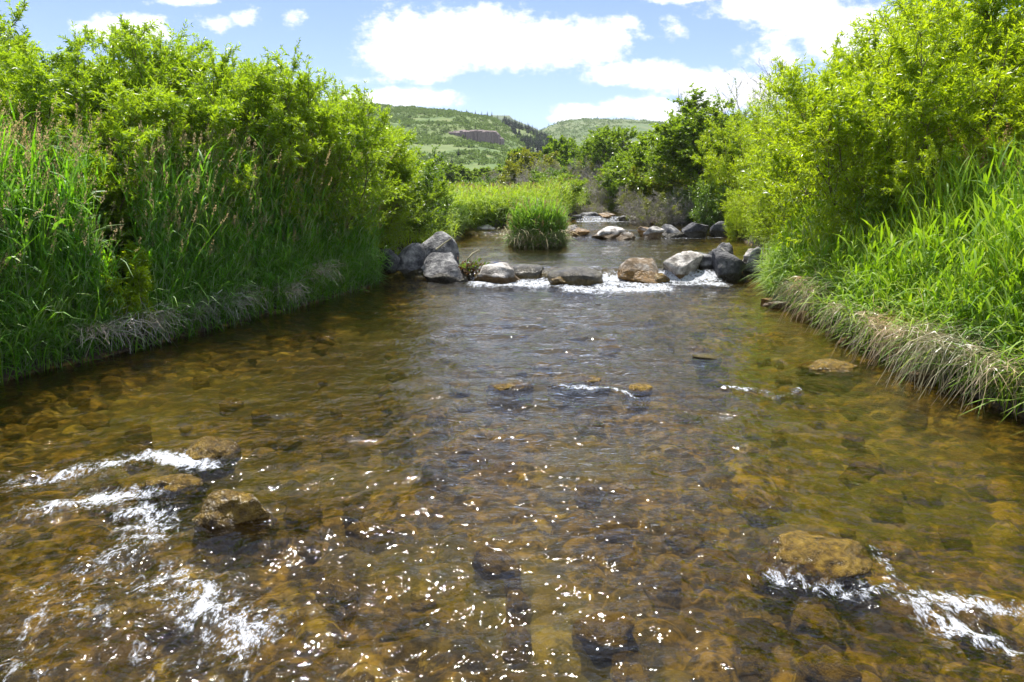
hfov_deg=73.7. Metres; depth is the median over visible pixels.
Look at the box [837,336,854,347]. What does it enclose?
bank stone
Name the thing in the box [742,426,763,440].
cobble
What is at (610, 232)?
boulder
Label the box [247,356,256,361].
cobble
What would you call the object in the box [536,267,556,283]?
boulder
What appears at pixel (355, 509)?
cobble
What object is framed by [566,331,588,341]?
cobble
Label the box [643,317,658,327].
cobble
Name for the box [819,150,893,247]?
willow shrub
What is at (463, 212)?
leafy shrub
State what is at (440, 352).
cobble
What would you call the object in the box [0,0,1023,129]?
sky
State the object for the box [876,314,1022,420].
straw tuft
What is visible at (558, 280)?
boulder
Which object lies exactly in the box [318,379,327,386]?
cobble
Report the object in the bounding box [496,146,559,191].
leafy tree
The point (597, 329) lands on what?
cobble
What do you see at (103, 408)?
cobble
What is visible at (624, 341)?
cobble
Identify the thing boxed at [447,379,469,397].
cobble
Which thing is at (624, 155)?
leafy tree
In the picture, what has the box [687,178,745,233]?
leafy shrub
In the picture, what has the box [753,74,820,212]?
willow shrub
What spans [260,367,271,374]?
cobble
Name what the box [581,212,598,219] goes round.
boulder
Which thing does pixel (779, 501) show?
cobble
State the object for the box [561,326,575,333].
cobble
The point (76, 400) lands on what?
cobble
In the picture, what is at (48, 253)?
reed grass
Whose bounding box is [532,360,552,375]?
cobble
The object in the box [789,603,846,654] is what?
cobble
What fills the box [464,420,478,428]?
cobble
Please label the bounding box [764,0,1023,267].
willow shrub
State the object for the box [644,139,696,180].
leafy tree
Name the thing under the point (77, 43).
willow shrub
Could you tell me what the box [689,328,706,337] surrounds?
cobble
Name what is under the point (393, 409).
cobble
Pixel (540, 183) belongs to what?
willow shrub
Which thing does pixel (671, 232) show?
boulder
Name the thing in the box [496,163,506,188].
leafy tree
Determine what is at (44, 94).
willow shrub
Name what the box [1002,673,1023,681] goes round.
cobble
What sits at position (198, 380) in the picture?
cobble
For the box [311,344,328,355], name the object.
cobble
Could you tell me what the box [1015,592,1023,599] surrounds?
cobble
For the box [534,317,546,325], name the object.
cobble
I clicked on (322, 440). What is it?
cobble
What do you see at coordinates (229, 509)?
mossy stone
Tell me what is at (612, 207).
willow shrub
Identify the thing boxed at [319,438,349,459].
cobble
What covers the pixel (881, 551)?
cobble
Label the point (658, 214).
bare shrub
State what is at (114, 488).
cobble
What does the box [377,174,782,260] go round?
meadow grass
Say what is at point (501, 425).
cobble
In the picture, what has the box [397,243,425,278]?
boulder
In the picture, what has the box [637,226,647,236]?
boulder
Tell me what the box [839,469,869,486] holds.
cobble
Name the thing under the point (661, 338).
cobble
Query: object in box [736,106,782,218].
willow shrub
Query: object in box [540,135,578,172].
leafy tree
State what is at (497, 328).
cobble
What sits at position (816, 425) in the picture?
cobble
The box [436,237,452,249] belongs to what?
driftwood stick
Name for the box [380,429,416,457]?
cobble
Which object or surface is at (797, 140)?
willow shrub
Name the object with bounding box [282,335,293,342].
cobble
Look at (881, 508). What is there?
cobble
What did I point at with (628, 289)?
river water
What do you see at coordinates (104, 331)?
straw tuft
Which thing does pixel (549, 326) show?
cobble
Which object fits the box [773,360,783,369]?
cobble
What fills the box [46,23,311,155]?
willow shrub
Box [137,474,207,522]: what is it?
mossy stone
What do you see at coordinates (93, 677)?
cobble
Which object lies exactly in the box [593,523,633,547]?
cobble
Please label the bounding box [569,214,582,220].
boulder
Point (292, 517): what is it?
cobble
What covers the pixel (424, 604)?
cobble
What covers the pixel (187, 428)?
cobble
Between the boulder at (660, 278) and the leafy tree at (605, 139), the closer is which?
the boulder at (660, 278)
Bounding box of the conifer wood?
[502,116,554,153]
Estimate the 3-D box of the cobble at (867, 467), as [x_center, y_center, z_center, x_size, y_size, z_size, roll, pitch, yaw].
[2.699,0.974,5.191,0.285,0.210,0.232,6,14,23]
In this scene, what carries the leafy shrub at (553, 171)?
on the riverbed
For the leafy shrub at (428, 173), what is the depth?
16.84 m
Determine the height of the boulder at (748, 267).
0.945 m
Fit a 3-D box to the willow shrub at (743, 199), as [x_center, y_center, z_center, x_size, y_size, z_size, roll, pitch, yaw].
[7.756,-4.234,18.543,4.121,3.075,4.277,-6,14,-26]
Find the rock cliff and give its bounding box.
[448,130,503,144]
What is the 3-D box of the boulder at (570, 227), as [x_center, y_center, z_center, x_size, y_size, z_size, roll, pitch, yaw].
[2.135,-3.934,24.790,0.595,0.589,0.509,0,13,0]
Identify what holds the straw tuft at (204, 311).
on the riverbed
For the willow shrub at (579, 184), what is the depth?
31.74 m
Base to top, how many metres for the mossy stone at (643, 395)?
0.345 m
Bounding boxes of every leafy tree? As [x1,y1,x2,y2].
[423,161,461,184]
[452,163,478,184]
[468,168,478,183]
[477,166,503,183]
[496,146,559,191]
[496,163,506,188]
[504,146,532,171]
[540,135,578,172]
[559,125,648,179]
[594,152,651,206]
[599,138,660,182]
[627,163,695,212]
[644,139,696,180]
[679,110,750,183]
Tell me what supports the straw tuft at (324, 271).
on the riverbed
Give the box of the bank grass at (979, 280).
[741,122,1023,438]
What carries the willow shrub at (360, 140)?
on the riverbed
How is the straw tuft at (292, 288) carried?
on the riverbed
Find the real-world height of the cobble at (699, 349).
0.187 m
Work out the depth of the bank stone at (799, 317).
9.91 m
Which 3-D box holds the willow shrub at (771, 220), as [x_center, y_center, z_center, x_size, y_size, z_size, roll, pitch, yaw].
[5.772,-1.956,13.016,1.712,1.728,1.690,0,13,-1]
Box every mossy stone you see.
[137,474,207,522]
[176,436,241,481]
[188,489,278,565]
[486,379,533,414]
[547,374,610,409]
[621,383,653,415]
[753,530,872,609]
[795,359,863,390]
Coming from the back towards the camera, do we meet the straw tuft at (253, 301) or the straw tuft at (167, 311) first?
the straw tuft at (253, 301)
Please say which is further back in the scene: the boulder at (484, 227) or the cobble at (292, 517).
the boulder at (484, 227)
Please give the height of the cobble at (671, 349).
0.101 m
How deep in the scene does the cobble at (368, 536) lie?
4.06 m
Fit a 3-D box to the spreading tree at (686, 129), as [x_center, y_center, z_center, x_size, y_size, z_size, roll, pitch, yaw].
[7.900,-8.051,28.975,8.891,5.432,6.886,10,16,37]
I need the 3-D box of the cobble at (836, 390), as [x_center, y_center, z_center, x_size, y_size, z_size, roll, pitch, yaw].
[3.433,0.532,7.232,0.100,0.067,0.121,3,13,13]
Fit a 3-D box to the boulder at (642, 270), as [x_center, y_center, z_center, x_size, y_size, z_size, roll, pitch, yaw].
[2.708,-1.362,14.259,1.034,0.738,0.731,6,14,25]
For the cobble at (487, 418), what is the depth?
6.36 m
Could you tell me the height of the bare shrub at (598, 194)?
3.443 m
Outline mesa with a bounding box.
[492,115,538,130]
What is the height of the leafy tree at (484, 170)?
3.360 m
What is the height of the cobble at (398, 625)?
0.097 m
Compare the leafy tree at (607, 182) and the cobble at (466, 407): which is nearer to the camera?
the cobble at (466, 407)
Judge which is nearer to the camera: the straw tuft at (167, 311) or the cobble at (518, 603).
the cobble at (518, 603)
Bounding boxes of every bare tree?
[673,83,722,201]
[710,56,800,117]
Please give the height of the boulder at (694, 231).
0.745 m
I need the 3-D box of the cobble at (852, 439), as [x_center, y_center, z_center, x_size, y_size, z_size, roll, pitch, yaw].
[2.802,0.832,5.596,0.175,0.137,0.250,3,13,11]
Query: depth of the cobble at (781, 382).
7.39 m
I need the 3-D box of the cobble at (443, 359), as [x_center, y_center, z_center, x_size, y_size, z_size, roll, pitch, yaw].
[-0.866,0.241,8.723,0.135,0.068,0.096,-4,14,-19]
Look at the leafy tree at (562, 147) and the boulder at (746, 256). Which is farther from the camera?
the leafy tree at (562, 147)
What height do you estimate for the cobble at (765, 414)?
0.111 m
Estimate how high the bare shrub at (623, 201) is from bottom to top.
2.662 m
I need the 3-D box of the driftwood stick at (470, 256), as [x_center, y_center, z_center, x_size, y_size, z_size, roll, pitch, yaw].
[-0.822,-1.691,14.195,0.306,0.424,0.048,-2,13,-7]
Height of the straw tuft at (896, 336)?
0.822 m
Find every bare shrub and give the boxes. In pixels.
[478,167,508,187]
[505,156,560,190]
[541,154,600,198]
[575,163,626,213]
[575,200,609,212]
[585,137,632,198]
[613,184,652,217]
[615,186,696,231]
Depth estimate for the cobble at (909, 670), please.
3.00 m
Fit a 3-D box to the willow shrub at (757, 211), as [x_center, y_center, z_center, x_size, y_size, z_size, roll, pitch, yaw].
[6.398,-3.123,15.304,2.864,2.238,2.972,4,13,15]
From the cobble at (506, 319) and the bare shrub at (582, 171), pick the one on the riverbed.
the cobble at (506, 319)
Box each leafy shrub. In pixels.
[399,144,451,238]
[429,184,454,232]
[447,203,472,235]
[462,174,498,189]
[529,167,576,185]
[668,189,697,223]
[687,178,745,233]
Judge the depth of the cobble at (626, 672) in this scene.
2.87 m
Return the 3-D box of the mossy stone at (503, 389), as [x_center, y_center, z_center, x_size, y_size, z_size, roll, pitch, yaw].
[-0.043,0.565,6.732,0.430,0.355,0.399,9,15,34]
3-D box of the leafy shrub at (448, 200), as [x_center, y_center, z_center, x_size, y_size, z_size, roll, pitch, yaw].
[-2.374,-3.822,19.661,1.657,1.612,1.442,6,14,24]
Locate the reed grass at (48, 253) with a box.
[0,89,401,386]
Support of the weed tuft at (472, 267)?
on the riverbed
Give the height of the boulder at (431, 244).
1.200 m
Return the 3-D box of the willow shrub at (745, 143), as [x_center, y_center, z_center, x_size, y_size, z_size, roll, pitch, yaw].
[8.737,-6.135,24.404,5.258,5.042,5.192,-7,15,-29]
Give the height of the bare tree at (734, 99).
7.330 m
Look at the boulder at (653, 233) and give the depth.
22.93 m
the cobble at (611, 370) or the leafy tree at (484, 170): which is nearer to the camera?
the cobble at (611, 370)
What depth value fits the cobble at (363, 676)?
2.88 m
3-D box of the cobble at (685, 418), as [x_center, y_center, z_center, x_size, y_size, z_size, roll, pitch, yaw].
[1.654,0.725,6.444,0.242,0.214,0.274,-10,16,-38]
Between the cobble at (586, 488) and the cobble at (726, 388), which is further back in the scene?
the cobble at (726, 388)
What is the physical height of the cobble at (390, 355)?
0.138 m
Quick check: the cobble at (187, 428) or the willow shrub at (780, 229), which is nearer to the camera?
the cobble at (187, 428)
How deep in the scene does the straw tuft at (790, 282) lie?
10.60 m
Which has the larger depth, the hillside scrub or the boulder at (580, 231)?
the hillside scrub
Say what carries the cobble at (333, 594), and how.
on the riverbed
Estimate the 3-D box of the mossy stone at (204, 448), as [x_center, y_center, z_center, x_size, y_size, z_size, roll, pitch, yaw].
[-2.214,0.917,5.070,0.451,0.424,0.380,0,13,0]
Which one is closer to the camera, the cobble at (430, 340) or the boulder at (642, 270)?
the cobble at (430, 340)
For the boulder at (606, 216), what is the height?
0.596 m
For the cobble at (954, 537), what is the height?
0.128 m
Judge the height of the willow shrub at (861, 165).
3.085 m
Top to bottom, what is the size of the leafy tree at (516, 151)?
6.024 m
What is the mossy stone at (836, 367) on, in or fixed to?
on the riverbed
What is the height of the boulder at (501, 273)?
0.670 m
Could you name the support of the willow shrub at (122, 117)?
on the riverbed
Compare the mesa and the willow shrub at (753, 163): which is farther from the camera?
the mesa
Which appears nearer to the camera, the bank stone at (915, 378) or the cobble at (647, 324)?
the bank stone at (915, 378)
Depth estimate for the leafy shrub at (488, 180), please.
33.90 m
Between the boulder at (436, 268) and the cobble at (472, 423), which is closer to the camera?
the cobble at (472, 423)
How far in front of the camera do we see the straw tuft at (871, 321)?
7.53 m
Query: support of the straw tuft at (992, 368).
on the riverbed
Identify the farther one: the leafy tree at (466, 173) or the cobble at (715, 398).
the leafy tree at (466, 173)
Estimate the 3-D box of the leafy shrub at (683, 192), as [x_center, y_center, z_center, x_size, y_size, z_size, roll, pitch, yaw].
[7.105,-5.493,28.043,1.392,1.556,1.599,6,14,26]
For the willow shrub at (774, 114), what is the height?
4.456 m
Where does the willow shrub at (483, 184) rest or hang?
on the riverbed
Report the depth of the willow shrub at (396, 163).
14.36 m
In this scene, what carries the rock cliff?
on the hill at (448, 148)
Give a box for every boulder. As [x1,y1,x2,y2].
[380,248,399,274]
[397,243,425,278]
[421,252,469,289]
[422,231,459,263]
[462,261,474,276]
[473,262,523,294]
[478,225,501,233]
[512,264,543,288]
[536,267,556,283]
[548,266,602,296]
[550,276,567,297]
[566,225,576,230]
[568,227,589,237]
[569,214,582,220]
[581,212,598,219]
[591,226,625,245]
[598,212,615,220]
[615,215,628,224]
[616,232,635,246]
[617,258,657,288]
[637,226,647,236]
[643,226,664,245]
[653,273,669,293]
[661,224,684,243]
[662,251,703,287]
[664,218,683,227]
[681,222,708,243]
[697,252,712,276]
[709,221,727,239]
[711,248,745,288]
[717,242,733,253]
[742,248,762,262]
[743,247,767,277]
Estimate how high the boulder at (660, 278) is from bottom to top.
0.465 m
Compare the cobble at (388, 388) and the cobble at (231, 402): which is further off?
the cobble at (388, 388)
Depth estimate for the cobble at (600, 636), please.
3.11 m
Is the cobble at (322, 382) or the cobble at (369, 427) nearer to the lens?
the cobble at (369, 427)
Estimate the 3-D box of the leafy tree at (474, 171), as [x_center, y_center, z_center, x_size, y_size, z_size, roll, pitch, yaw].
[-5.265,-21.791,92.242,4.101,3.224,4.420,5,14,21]
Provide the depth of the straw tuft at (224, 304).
9.47 m
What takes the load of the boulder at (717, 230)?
on the riverbed
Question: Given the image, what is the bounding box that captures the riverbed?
[0,202,1023,681]
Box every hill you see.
[345,106,685,184]
[538,119,661,148]
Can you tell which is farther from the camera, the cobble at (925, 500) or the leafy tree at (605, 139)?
the leafy tree at (605, 139)
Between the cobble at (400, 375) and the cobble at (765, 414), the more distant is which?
the cobble at (400, 375)
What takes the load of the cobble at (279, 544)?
on the riverbed
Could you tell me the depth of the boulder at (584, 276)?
13.47 m
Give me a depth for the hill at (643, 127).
648.85 m
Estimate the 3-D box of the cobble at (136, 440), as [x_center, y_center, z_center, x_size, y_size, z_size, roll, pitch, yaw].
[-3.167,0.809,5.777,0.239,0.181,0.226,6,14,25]
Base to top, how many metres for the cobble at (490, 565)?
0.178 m
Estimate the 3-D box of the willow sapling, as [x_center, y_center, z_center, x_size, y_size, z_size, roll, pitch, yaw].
[-4.516,-0.501,8.090,0.747,1.425,0.727,10,16,38]
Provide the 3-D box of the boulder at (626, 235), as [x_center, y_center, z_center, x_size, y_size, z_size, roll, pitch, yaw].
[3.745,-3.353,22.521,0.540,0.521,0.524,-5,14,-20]
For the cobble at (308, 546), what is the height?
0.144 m
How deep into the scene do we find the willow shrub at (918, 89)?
8.46 m
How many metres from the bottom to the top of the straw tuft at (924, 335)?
1.584 m
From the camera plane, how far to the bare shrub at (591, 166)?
44.39 m
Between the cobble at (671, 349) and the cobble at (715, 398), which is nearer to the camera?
the cobble at (715, 398)
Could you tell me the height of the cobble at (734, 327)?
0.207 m
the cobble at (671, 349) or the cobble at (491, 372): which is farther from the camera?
the cobble at (671, 349)
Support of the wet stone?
on the riverbed
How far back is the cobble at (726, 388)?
7.29 m
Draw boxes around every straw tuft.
[63,312,136,356]
[89,299,184,358]
[141,296,192,346]
[179,291,225,328]
[201,278,257,325]
[237,287,273,312]
[273,275,312,305]
[298,256,348,290]
[765,279,805,312]
[770,270,834,329]
[804,296,868,351]
[828,293,923,366]
[854,315,930,374]
[871,289,999,405]
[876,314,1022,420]
[927,339,1023,420]
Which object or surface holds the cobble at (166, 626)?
on the riverbed
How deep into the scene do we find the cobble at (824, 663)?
2.85 m
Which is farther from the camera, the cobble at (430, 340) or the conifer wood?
the conifer wood
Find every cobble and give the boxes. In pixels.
[1,425,26,441]
[19,471,44,483]
[25,414,58,432]
[68,392,90,406]
[75,673,113,681]
[80,412,109,429]
[98,405,107,409]
[98,479,121,491]
[99,375,122,393]
[104,485,141,516]
[105,446,124,456]
[120,444,154,472]
[124,424,152,444]
[132,608,198,642]
[178,425,193,432]
[192,374,209,389]
[215,361,231,369]
[219,397,244,415]
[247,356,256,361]
[251,409,270,419]
[251,439,277,451]
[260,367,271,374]
[269,530,289,555]
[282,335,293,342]
[282,438,303,450]
[283,504,322,532]
[296,532,321,558]
[298,335,317,342]
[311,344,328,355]
[315,576,359,624]
[316,335,334,344]
[316,434,335,445]
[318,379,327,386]
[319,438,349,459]
[330,406,342,419]
[341,505,364,520]
[345,516,395,553]
[348,671,374,681]
[359,410,394,436]
[377,398,402,418]
[378,384,395,397]
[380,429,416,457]
[383,607,409,631]
[384,352,397,359]
[385,368,406,382]
[409,596,437,612]
[421,460,447,486]
[425,410,449,433]
[426,336,435,344]
[427,514,450,529]
[436,350,446,354]
[440,357,448,362]
[446,447,484,468]
[447,330,457,336]
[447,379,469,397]
[452,400,475,412]
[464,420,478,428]
[472,546,521,584]
[476,363,496,377]
[483,414,493,423]
[492,326,503,334]
[496,423,505,428]
[499,317,511,326]
[501,624,530,661]
[505,589,531,619]
[515,369,526,378]
[517,334,526,339]
[531,372,550,386]
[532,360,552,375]
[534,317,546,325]
[547,322,556,327]
[560,351,579,363]
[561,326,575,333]
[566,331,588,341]
[571,610,634,662]
[574,414,604,436]
[574,481,600,508]
[585,455,611,467]
[592,325,601,331]
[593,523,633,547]
[598,344,620,355]
[605,337,617,343]
[606,367,613,371]
[610,662,651,681]
[621,336,630,342]
[642,575,681,608]
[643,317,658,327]
[653,335,673,345]
[663,519,703,548]
[668,345,674,352]
[673,406,702,424]
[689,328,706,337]
[690,345,709,353]
[708,390,724,407]
[712,363,728,375]
[719,385,731,392]
[725,321,737,332]
[734,649,770,681]
[737,493,786,525]
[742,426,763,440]
[750,409,771,418]
[756,356,770,367]
[769,434,787,447]
[771,339,784,349]
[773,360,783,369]
[773,495,795,512]
[774,373,791,388]
[775,385,804,404]
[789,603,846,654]
[795,645,861,681]
[808,421,824,429]
[831,388,840,394]
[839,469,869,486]
[839,528,856,539]
[840,434,864,452]
[843,411,857,420]
[845,454,886,479]
[863,539,892,560]
[868,494,903,520]
[892,657,934,681]
[895,406,927,429]
[899,482,942,510]
[938,525,972,548]
[944,610,1010,658]
[986,484,1020,502]
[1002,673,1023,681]
[1004,536,1023,552]
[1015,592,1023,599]
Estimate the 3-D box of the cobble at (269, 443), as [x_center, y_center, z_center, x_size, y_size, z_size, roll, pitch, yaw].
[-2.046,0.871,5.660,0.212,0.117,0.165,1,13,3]
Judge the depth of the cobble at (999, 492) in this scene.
4.73 m
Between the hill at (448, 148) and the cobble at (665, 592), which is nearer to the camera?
the cobble at (665, 592)
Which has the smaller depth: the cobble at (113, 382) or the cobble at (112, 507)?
the cobble at (112, 507)
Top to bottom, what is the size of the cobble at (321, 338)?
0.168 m
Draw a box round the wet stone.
[692,353,721,379]
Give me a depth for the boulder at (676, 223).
27.33 m
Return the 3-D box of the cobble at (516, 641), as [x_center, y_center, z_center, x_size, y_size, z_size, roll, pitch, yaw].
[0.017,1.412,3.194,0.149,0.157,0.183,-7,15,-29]
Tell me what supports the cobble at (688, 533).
on the riverbed
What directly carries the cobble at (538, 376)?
on the riverbed
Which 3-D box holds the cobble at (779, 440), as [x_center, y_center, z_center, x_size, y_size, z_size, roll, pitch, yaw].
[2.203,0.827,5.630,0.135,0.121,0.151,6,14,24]
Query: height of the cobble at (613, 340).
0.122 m
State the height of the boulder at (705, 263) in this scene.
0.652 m
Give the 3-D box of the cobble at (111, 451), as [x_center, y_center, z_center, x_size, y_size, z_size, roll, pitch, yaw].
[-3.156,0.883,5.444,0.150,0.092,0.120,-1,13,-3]
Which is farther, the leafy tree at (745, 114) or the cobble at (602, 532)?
the leafy tree at (745, 114)
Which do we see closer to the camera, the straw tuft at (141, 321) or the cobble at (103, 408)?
the cobble at (103, 408)
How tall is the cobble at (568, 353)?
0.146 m
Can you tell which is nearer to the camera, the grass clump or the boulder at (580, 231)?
the grass clump
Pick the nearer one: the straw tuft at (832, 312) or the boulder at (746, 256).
the straw tuft at (832, 312)
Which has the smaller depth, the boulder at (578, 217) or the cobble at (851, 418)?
the cobble at (851, 418)
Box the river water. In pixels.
[0,207,1023,679]
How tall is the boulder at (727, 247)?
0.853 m
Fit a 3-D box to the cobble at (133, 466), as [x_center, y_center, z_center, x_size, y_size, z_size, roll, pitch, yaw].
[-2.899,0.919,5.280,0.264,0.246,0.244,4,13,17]
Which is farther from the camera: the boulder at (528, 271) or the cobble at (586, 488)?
the boulder at (528, 271)
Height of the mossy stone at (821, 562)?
0.427 m
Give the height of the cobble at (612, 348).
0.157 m
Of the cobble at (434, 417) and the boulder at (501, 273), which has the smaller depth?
the cobble at (434, 417)
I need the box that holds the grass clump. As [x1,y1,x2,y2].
[493,192,579,256]
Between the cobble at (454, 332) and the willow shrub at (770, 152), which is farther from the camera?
the willow shrub at (770, 152)
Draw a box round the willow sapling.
[93,239,159,343]
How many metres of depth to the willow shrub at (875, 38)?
12.71 m
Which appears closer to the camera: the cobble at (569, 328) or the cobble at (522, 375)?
the cobble at (522, 375)
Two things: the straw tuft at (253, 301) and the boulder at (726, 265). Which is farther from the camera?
the boulder at (726, 265)
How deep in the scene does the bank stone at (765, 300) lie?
11.26 m
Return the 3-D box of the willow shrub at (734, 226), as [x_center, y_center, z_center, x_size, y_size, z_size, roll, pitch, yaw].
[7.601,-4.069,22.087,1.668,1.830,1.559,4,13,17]
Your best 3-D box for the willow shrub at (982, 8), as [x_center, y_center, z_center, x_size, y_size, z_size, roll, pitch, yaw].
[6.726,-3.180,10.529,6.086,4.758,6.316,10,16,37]
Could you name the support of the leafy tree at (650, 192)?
on the riverbed
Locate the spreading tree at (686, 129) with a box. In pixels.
[601,82,756,201]
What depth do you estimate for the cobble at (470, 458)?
5.22 m
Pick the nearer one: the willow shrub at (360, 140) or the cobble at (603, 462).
the cobble at (603, 462)
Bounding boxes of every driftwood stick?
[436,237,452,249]
[466,250,479,267]
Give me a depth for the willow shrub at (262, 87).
10.40 m
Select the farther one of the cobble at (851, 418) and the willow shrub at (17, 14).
the willow shrub at (17, 14)
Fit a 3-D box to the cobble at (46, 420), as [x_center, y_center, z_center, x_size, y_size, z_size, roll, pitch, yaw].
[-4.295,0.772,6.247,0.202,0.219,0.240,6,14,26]
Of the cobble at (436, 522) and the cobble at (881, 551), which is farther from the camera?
the cobble at (436, 522)
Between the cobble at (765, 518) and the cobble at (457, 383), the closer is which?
the cobble at (765, 518)
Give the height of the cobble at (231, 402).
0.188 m
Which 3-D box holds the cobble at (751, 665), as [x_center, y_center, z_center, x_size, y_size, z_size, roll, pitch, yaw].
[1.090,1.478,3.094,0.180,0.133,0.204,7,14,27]
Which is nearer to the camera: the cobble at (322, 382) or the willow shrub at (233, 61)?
the cobble at (322, 382)
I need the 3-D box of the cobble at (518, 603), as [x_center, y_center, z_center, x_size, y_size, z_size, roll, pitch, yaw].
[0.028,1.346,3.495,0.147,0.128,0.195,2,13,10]
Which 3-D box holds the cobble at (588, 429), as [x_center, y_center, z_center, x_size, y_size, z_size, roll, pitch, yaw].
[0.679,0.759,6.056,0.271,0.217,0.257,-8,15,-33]
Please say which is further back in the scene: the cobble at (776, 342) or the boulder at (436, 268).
the boulder at (436, 268)
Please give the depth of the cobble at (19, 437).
5.84 m
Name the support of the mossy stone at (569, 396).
on the riverbed
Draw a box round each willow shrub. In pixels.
[0,0,80,118]
[0,20,234,272]
[0,26,206,282]
[0,43,169,274]
[46,14,344,243]
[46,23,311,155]
[51,33,239,133]
[84,18,358,257]
[193,59,406,261]
[310,80,437,247]
[313,111,423,245]
[361,122,458,252]
[446,181,506,201]
[512,177,569,199]
[534,171,587,199]
[604,198,622,214]
[687,94,785,225]
[715,146,777,237]
[721,186,754,239]
[733,155,793,248]
[736,47,882,227]
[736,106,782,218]
[741,0,1023,249]
[747,0,1008,213]
[748,0,1022,197]
[751,157,825,251]
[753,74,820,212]
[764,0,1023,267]
[768,202,797,245]
[782,117,899,202]
[819,79,1023,249]
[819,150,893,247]
[823,0,1023,223]
[881,102,1023,260]
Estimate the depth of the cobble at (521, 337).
9.88 m
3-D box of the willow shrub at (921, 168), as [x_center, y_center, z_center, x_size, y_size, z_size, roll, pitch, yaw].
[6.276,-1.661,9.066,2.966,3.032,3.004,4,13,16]
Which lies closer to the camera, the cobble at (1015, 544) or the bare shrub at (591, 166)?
the cobble at (1015, 544)
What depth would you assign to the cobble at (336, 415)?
6.42 m
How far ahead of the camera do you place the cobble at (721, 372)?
8.02 m
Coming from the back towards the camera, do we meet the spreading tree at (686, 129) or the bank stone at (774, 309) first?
the spreading tree at (686, 129)
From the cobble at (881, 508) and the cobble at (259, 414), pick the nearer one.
the cobble at (881, 508)
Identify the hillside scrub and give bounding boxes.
[318,100,669,177]
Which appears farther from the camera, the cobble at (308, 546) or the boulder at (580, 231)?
the boulder at (580, 231)
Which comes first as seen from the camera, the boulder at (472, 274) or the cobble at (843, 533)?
the cobble at (843, 533)
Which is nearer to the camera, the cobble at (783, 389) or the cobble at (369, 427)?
the cobble at (369, 427)
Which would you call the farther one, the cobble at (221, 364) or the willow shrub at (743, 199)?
the willow shrub at (743, 199)
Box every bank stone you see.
[760,297,773,309]
[762,301,789,312]
[792,311,815,323]
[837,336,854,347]
[908,369,937,386]
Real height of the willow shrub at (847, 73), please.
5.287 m
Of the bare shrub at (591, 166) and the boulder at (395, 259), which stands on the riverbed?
the boulder at (395, 259)
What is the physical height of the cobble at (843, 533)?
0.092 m
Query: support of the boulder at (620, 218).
on the riverbed
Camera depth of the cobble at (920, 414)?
6.03 m
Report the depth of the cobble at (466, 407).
6.74 m
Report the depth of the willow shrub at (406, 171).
13.68 m
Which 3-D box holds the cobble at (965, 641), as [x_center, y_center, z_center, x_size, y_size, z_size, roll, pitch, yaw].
[2.206,1.395,3.237,0.186,0.204,0.267,-6,14,-25]
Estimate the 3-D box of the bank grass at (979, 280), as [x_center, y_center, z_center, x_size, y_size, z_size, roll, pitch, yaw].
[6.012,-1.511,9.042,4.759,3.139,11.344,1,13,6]
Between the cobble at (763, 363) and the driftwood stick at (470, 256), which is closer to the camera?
the cobble at (763, 363)
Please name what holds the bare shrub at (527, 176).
on the ground
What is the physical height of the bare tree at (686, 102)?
6.077 m
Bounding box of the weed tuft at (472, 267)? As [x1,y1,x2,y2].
[457,256,489,275]
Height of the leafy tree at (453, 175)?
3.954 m
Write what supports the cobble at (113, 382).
on the riverbed
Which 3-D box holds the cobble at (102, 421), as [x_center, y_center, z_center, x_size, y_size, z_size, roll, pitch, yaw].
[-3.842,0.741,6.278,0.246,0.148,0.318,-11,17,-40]
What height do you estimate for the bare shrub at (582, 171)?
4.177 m
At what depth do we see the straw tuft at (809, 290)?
9.75 m
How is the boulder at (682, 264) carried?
on the riverbed
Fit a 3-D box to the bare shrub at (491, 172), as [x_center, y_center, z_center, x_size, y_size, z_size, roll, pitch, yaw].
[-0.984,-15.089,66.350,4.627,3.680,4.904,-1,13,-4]
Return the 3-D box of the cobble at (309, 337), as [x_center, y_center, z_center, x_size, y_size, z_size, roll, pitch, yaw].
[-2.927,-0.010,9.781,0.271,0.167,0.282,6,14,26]
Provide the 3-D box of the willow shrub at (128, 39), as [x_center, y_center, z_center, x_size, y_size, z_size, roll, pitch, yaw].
[-5.123,-2.956,11.316,5.087,4.476,5.090,7,14,27]
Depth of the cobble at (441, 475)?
4.91 m
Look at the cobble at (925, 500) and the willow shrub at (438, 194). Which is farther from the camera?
the willow shrub at (438, 194)
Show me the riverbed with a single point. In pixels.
(562, 558)
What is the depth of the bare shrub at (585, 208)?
32.66 m
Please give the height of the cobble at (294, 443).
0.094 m
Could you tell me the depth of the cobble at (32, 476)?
5.06 m

